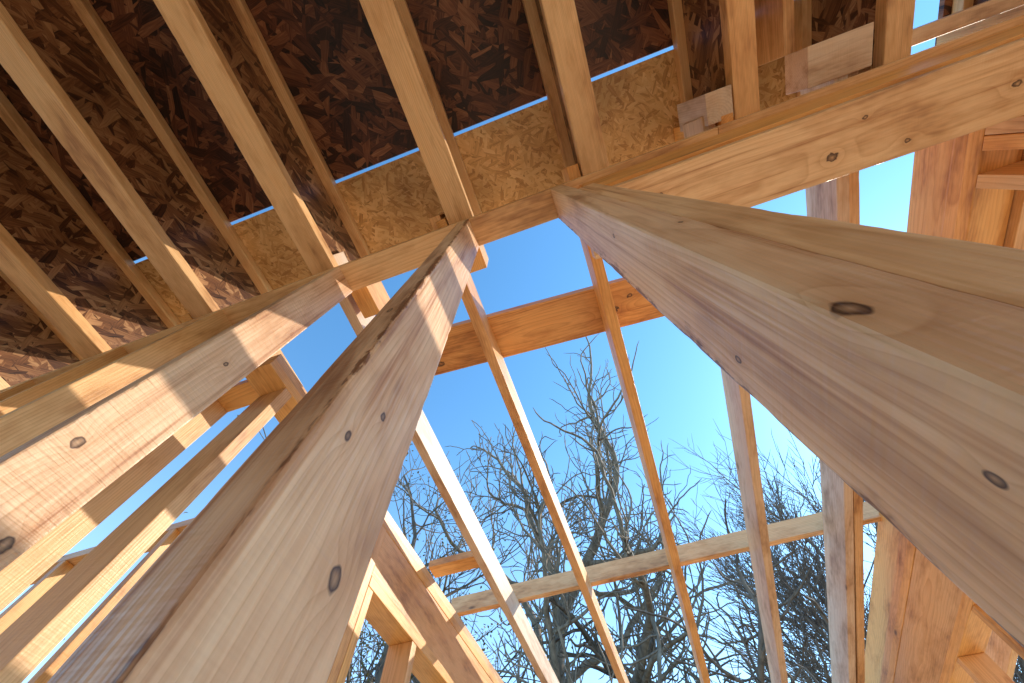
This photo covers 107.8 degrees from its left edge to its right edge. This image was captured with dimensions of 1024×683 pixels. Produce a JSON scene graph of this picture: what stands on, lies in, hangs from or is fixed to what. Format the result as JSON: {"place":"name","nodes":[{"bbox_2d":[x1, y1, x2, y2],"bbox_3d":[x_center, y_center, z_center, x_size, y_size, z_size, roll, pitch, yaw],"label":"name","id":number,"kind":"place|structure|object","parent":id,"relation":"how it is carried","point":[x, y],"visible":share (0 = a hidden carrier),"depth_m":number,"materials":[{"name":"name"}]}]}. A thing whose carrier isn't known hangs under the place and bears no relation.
{"place":"outdoors","nodes":[
{"label":"outdoors","id":0,"kind":"place"},
{"bbox_2d":[0,0,1021,682],"label":"sky","id":1,"kind":"structure","parent":0,"point":[676,383],"materials":[{"name":"blue"}]},
{"bbox_3d":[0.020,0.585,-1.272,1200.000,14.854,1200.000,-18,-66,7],"label":"ground","id":2,"kind":"structure","parent":0,"visible":0},
{"bbox_2d":[63,415,576,682],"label":"oak tree","id":3,"kind":"object","parent":2,"relation":"on","point":[378,669],"visible":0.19,"depth_m":10.50,"materials":[{"name":"plant"}]},
{"bbox_2d":[345,336,779,682],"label":"bare tree","id":4,"kind":"object","parent":2,"relation":"on","point":[645,648],"visible":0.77,"depth_m":9.22,"materials":[{"name":"brown plant"}]},
{"bbox_2d":[508,500,831,682],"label":"bare tree","id":5,"kind":"object","parent":2,"relation":"on","point":[594,648],"visible":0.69,"depth_m":5.46,"materials":[{"name":"brown plant"}]},
{"bbox_2d":[649,421,1023,682],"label":"bare tree","id":6,"kind":"object","parent":2,"relation":"on","point":[803,615],"visible":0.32,"depth_m":9.96,"materials":[{"name":"brown plant"}]},
{"bbox_3d":[-3.148,1.393,0.590,0.038,2.398,0.089,-18,-66,7],"label":"stud","id":7,"kind":"object","parent":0,"visible":0},
{"bbox_2d":[217,380,259,411],"bbox_3d":[-2.090,0.540,1.556,2.537,0.038,0.089,-18,-66,7],"label":"top plate","id":8,"kind":"object","parent":7,"relation":"on","point":[241,394],"depth_m":1.40,"materials":[{"name":"orange wood"}]},
{"bbox_3d":[-1.790,1.479,0.651,0.038,2.398,0.089,-18,-66,7],"label":"stud","id":9,"kind":"object","parent":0,"visible":0},
{"bbox_2d":[30,518,193,584],"bbox_3d":[-2.499,1.190,1.849,2.900,0.038,0.089,-18,-66,7],"label":"top plate","id":10,"kind":"object","parent":9,"relation":"on","point":[74,558],"depth_m":1.76,"materials":[{"name":"brown wood"}]},
{"bbox_3d":[1.553,-2.459,0.495,0.076,0.356,3.191,-18,-66,7],"label":"floor joist","id":11,"kind":"object","parent":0,"visible":0},
{"bbox_2d":[935,0,952,45],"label":"osb subfloor panel","id":12,"kind":"object","parent":11,"relation":"on","point":[945,8],"depth_m":1.30,"materials":[{"name":"brown wood"}]},
{"bbox_3d":[1.890,4.098,1.672,0.090,2.039,0.090,-18,-66,7],"label":"post","id":13,"kind":"object","parent":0,"visible":0},
{"bbox_3d":[1.879,3.627,2.691,3.700,0.205,0.090,-18,-66,7],"label":"beam","id":14,"kind":"object","parent":13,"relation":"on","visible":0},
{"bbox_2d":[271,349,301,383],"bbox_3d":[-0.176,2.235,2.346,0.046,0.148,5.200,-18,-70,7],"label":"porch rafter","id":15,"kind":"object","parent":14,"relation":"on","point":[278,352],"visible":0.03,"depth_m":1.56,"materials":[{"name":"beige wood"}]},
{"bbox_2d":[333,252,558,682],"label":"porch rafter","id":16,"kind":"object","parent":14,"relation":"on","point":[433,456],"visible":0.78,"depth_m":1.80,"materials":[{"name":"beige wood"}]},
{"bbox_2d":[428,551,478,577],"bbox_3d":[-0.282,1.155,1.946,0.290,0.038,0.090,-18,-66,7],"label":"brace","id":17,"kind":"object","parent":16,"relation":"attached to","point":[453,564],"visible":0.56,"depth_m":1.93,"materials":[{"name":"orange wood"}]},
{"bbox_2d":[434,278,663,375],"bbox_3d":[0.087,-0.062,1.546,1.420,0.038,0.195,-15,-66,6],"label":"cross plank","id":18,"kind":"object","parent":16,"relation":"on","point":[554,320],"visible":0.56,"depth_m":1.52,"materials":[{"name":"brown wood"}]},
{"bbox_2d":[429,213,628,682],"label":"porch rafter","id":19,"kind":"object","parent":14,"relation":"on","point":[486,336],"visible":0.9,"depth_m":1.62,"materials":[{"name":"brown wood"}]},
{"bbox_2d":[561,163,710,682],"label":"porch rafter","id":20,"kind":"object","parent":14,"relation":"on","point":[600,283],"visible":0.91,"depth_m":1.56,"materials":[{"name":"orange wood"}]},
{"bbox_2d":[451,501,880,616],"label":"beam","id":21,"kind":"structure","parent":20,"relation":"on","point":[780,532],"depth_m":2.08,"materials":[{"name":"brown wood"}]},
{"bbox_2d":[682,117,787,682],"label":"porch rafter","id":22,"kind":"object","parent":14,"relation":"on","point":[739,412],"visible":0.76,"depth_m":1.75,"materials":[{"name":"beige wood"}]},
{"bbox_2d":[800,75,855,682],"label":"porch rafter","id":23,"kind":"object","parent":14,"relation":"on","point":[828,200],"visible":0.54,"depth_m":1.81,"materials":[{"name":"beige wood"}]},
{"bbox_2d":[848,70,864,682],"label":"porch rafter","id":24,"kind":"object","parent":14,"relation":"on","point":[854,198],"visible":0.25,"depth_m":1.79,"materials":[{"name":"brown wood"}]},
{"bbox_2d":[974,630,1017,682],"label":"porch rafter","id":25,"kind":"object","parent":14,"relation":"on","point":[1001,653],"visible":0.11,"depth_m":2.13,"materials":[{"name":"brown wood"}]},
{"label":"plywood floor","id":26,"kind":"structure","parent":0,"visible":0},
{"bbox_3d":[-2.464,2.208,-0.366,2.900,0.038,0.089,-18,-66,7],"label":"sole plate","id":27,"kind":"object","parent":26,"relation":"on","visible":0},
{"bbox_2d":[0,585,29,611],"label":"stud","id":28,"kind":"object","parent":27,"relation":"on","point":[14,598],"visible":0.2,"depth_m":1.77,"materials":[{"name":"brown wood"}]},
{"bbox_2d":[0,560,73,633],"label":"stud","id":29,"kind":"object","parent":27,"relation":"on","point":[24,602],"visible":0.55,"depth_m":1.63,"materials":[{"name":"beige wood"}]},
{"bbox_2d":[27,529,179,682],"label":"stud","id":30,"kind":"object","parent":27,"relation":"on","point":[50,667],"visible":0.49,"depth_m":1.37,"materials":[{"name":"beige wood"}]},
{"bbox_3d":[-1.363,1.081,-0.867,3.385,0.038,0.089,-18,-66,7],"label":"sole plate","id":31,"kind":"object","parent":26,"relation":"on","visible":0},
{"bbox_2d":[0,380,35,400],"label":"stud","id":32,"kind":"object","parent":31,"relation":"on","point":[14,390],"visible":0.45,"depth_m":1.31,"materials":[{"name":"brown wood"}]},
{"bbox_2d":[0,347,128,416],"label":"stud","id":33,"kind":"object","parent":31,"relation":"on","point":[20,399],"visible":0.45,"depth_m":1.12,"materials":[{"name":"brown wood"}]},
{"bbox_2d":[0,310,231,456],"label":"stud","id":34,"kind":"object","parent":31,"relation":"on","point":[23,424],"visible":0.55,"depth_m":0.87,"materials":[{"name":"brown wood"}]},
{"bbox_2d":[0,267,352,570],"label":"stud","id":35,"kind":"object","parent":31,"relation":"on","point":[51,479],"visible":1,"depth_m":0.52,"materials":[{"name":"beige wood"}]},
{"bbox_2d":[47,219,478,682],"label":"stud","id":36,"kind":"object","parent":31,"relation":"on","point":[255,572],"visible":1,"depth_m":0.19,"materials":[{"name":"beige wood"}]},
{"bbox_2d":[0,128,717,392],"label":"top plate","id":37,"kind":"object","parent":36,"relation":"on","point":[519,215],"visible":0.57,"depth_m":1.18,"materials":[{"name":"brown wood"}]},
{"bbox_3d":[0.122,-0.435,1.186,6.600,0.037,0.088,-18,-66,7],"label":"cap plate","id":38,"kind":"object","parent":37,"relation":"on","visible":0},
{"bbox_2d":[0,269,83,389],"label":"floor joist","id":39,"kind":"object","parent":38,"relation":"on","point":[34,342],"visible":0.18,"depth_m":1.61,"materials":[{"name":"brown wood"}]},
{"bbox_2d":[0,90,181,358],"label":"floor joist","id":40,"kind":"object","parent":38,"relation":"on","point":[71,270],"visible":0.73,"depth_m":1.41,"materials":[{"name":"brown wood"}]},
{"bbox_2d":[0,0,672,260],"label":"osb subfloor panel","id":41,"kind":"object","parent":40,"relation":"on","point":[481,57],"visible":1,"depth_m":1.34,"materials":[{"name":"brown wood"}]},
{"bbox_2d":[0,0,272,321],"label":"floor joist","id":42,"kind":"object","parent":38,"relation":"on","point":[65,64],"visible":0.83,"depth_m":1.25,"materials":[{"name":"brown wood"}]},
{"bbox_2d":[136,12,795,322],"bbox_3d":[-1.155,-0.318,1.644,4.800,0.018,0.365,-18,-66,7],"label":"osb subfloor panel","id":43,"kind":"object","parent":42,"relation":"on","point":[512,157],"depth_m":1.48,"materials":[{"name":"brown wood"}]},
{"bbox_2d":[153,0,370,274],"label":"floor joist","id":44,"kind":"object","parent":38,"relation":"on","point":[226,51],"visible":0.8,"depth_m":1.22,"materials":[{"name":"brown wood"}]},
{"bbox_2d":[351,245,488,317],"bbox_3d":[0.303,-0.420,1.301,1.815,0.147,0.144,-18,-66,7],"label":"rafter blocking","id":45,"kind":"object","parent":38,"relation":"on","point":[372,300],"visible":0.2,"depth_m":1.35,"materials":[{"name":"beige wood"}]},
{"bbox_2d":[359,0,481,228],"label":"floor joist","id":46,"kind":"object","parent":38,"relation":"on","point":[395,34],"visible":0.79,"depth_m":1.12,"materials":[{"name":"brown wood"}]},
{"bbox_2d":[522,0,608,175],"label":"floor joist","id":47,"kind":"object","parent":38,"relation":"on","point":[555,33],"visible":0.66,"depth_m":1.11,"materials":[{"name":"brown wood"}]},
{"bbox_2d":[667,0,759,141],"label":"floor joist","id":48,"kind":"object","parent":38,"relation":"on","point":[714,45],"visible":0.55,"depth_m":1.13,"materials":[{"name":"brown wood"}]},
{"bbox_2d":[677,0,1023,131],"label":"joist blocking","id":49,"kind":"object","parent":48,"relation":"attached to","point":[832,58],"visible":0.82,"depth_m":1.08,"materials":[{"name":"brown wood"}]},
{"bbox_2d":[794,0,915,96],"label":"floor joist","id":50,"kind":"object","parent":38,"relation":"on","point":[817,21],"visible":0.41,"depth_m":1.10,"materials":[{"name":"brown wood"}]},
{"bbox_2d":[936,0,1023,44],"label":"floor joist","id":51,"kind":"object","parent":38,"relation":"on","point":[959,5],"visible":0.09,"depth_m":1.24,"materials":[{"name":"brown wood"}]},
{"bbox_2d":[551,185,1023,647],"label":"king stud","id":52,"kind":"object","parent":31,"relation":"on","point":[896,401],"visible":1,"depth_m":0.15,"materials":[{"name":"beige wood"}]},
{"bbox_2d":[579,183,1023,307],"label":"jack stud","id":53,"kind":"object","parent":31,"relation":"on","point":[992,272],"visible":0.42,"depth_m":0.19,"materials":[{"name":"beige wood"}]},
{"bbox_2d":[591,37,1023,258],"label":"header","id":54,"kind":"object","parent":53,"relation":"on","point":[968,95],"visible":0.77,"depth_m":0.84},
{"bbox_2d":[579,23,1023,187],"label":"ply","id":55,"kind":"object","parent":54,"relation":"on","point":[992,41],"visible":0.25,"depth_m":0.90,"materials":[{"name":"orange wood"}]},
{"bbox_2d":[712,13,1023,133],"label":"top plate run","id":56,"kind":"object","parent":55,"relation":"on","point":[889,67],"visible":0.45,"depth_m":1.01,"materials":[{"name":"brown wood"}]},
{"bbox_3d":[-0.135,2.912,-0.005,0.110,0.038,4.300,-18,-66,7],"label":"sole plate","id":57,"kind":"object","parent":26,"relation":"on","visible":0},
{"bbox_2d":[0,388,291,682],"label":"stud","id":58,"kind":"object","parent":57,"relation":"on","point":[37,631],"visible":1,"depth_m":0.75,"materials":[{"name":"brown wood"}]},
{"bbox_2d":[336,586,372,682],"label":"stud","id":59,"kind":"object","parent":57,"relation":"on","point":[344,669],"visible":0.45,"depth_m":1.25,"materials":[{"name":"beige wood"}]},
{"bbox_2d":[365,576,455,682],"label":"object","id":60,"kind":"structure","parent":59,"relation":"on","point":[385,618],"depth_m":1.53,"materials":[{"name":"beige wood"}]},
{"bbox_2d":[371,531,492,682],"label":"header ply","id":61,"kind":"object","parent":60,"relation":"on","point":[398,580],"visible":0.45,"depth_m":1.68,"materials":[{"name":"brown wood"}]},
{"bbox_2d":[245,359,498,682],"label":"top plate","id":62,"kind":"object","parent":61,"relation":"on","point":[267,377],"visible":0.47,"depth_m":1.34,"materials":[{"name":"beige wood"}]},
{"bbox_2d":[265,354,503,682],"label":"cap plate","id":63,"kind":"object","parent":62,"relation":"on","point":[289,372],"visible":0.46,"depth_m":1.78,"materials":[{"name":"brown wood"}]},
{"bbox_2d":[327,525,385,682],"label":"stud","id":64,"kind":"object","parent":57,"relation":"on","point":[338,661],"visible":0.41,"depth_m":1.28,"materials":[{"name":"brown wood"}]},
{"bbox_2d":[380,641,415,682],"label":"stud","id":65,"kind":"object","parent":57,"relation":"on","point":[398,664],"visible":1,"depth_m":1.48,"materials":[{"name":"brown wood"}]},
{"bbox_3d":[2.039,2.219,-0.290,0.110,0.038,4.300,-18,-66,7],"label":"sole plate","id":66,"kind":"object","parent":26,"relation":"on","visible":0},
{"bbox_2d":[957,653,1014,682],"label":"stud","id":67,"kind":"object","parent":66,"relation":"on","point":[982,668],"visible":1,"depth_m":1.60,"materials":[{"name":"brown wood"}]},
{"bbox_2d":[972,605,1023,659],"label":"stud","id":68,"kind":"object","parent":66,"relation":"on","point":[1000,631],"visible":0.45,"depth_m":1.42,"materials":[{"name":"orange wood"}]},
{"bbox_2d":[976,161,1023,189],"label":"stud","id":69,"kind":"object","parent":66,"relation":"on","point":[1010,177],"visible":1,"depth_m":1.00,"materials":[{"name":"brown wood"}]},
{"bbox_2d":[982,132,1023,150],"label":"stud","id":70,"kind":"object","parent":66,"relation":"on","point":[1008,141],"visible":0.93,"depth_m":0.97,"materials":[{"name":"orange wood"}]},
{"bbox_2d":[985,115,1023,134],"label":"stud","id":71,"kind":"object","parent":66,"relation":"on","point":[1015,125],"visible":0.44,"depth_m":0.95,"materials":[{"name":"brown wood"}]},
{"bbox_2d":[1003,149,1023,249],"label":"rim","id":72,"kind":"object","parent":71,"relation":"on","point":[1014,236],"depth_m":1.09,"materials":[{"name":"brown wood"}]},
{"bbox_3d":[2.177,2.176,0.865,0.110,2.090,0.038,-18,-66,7],"label":"stud","id":73,"kind":"object","parent":66,"relation":"on","visible":0},
{"bbox_2d":[939,592,991,682],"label":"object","id":74,"kind":"structure","parent":73,"relation":"on","point":[971,633],"depth_m":1.61,"materials":[{"name":"orange wood"}]},
{"bbox_2d":[894,548,962,682],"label":"header ply","id":75,"kind":"object","parent":74,"relation":"on","point":[934,599],"visible":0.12,"depth_m":1.77,"materials":[{"name":"brown wood"}]},
{"bbox_2d":[886,128,1022,682],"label":"top plate","id":76,"kind":"object","parent":75,"relation":"on","point":[982,216],"visible":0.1,"depth_m":1.09,"materials":[{"name":"orange wood"}]},
{"bbox_2d":[880,134,968,682],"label":"cap plate","id":77,"kind":"object","parent":76,"relation":"on","point":[955,178],"visible":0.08,"depth_m":1.16,"materials":[{"name":"brown wood"}]},
{"bbox_2d":[865,139,953,682],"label":"rim","id":78,"kind":"object","parent":77,"relation":"on","point":[930,175],"visible":0.12,"depth_m":1.81,"materials":[{"name":"orange wood"}]},
{"bbox_3d":[-2.055,1.559,-0.658,2.537,0.038,0.089,-18,-66,7],"label":"sole plate","id":79,"kind":"object","parent":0,"visible":0},
{"bbox_2d":[0,400,226,609],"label":"stud","id":80,"kind":"object","parent":79,"relation":"on","point":[24,570],"visible":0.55,"depth_m":0.98,"materials":[{"name":"brown wood"}]}
]}

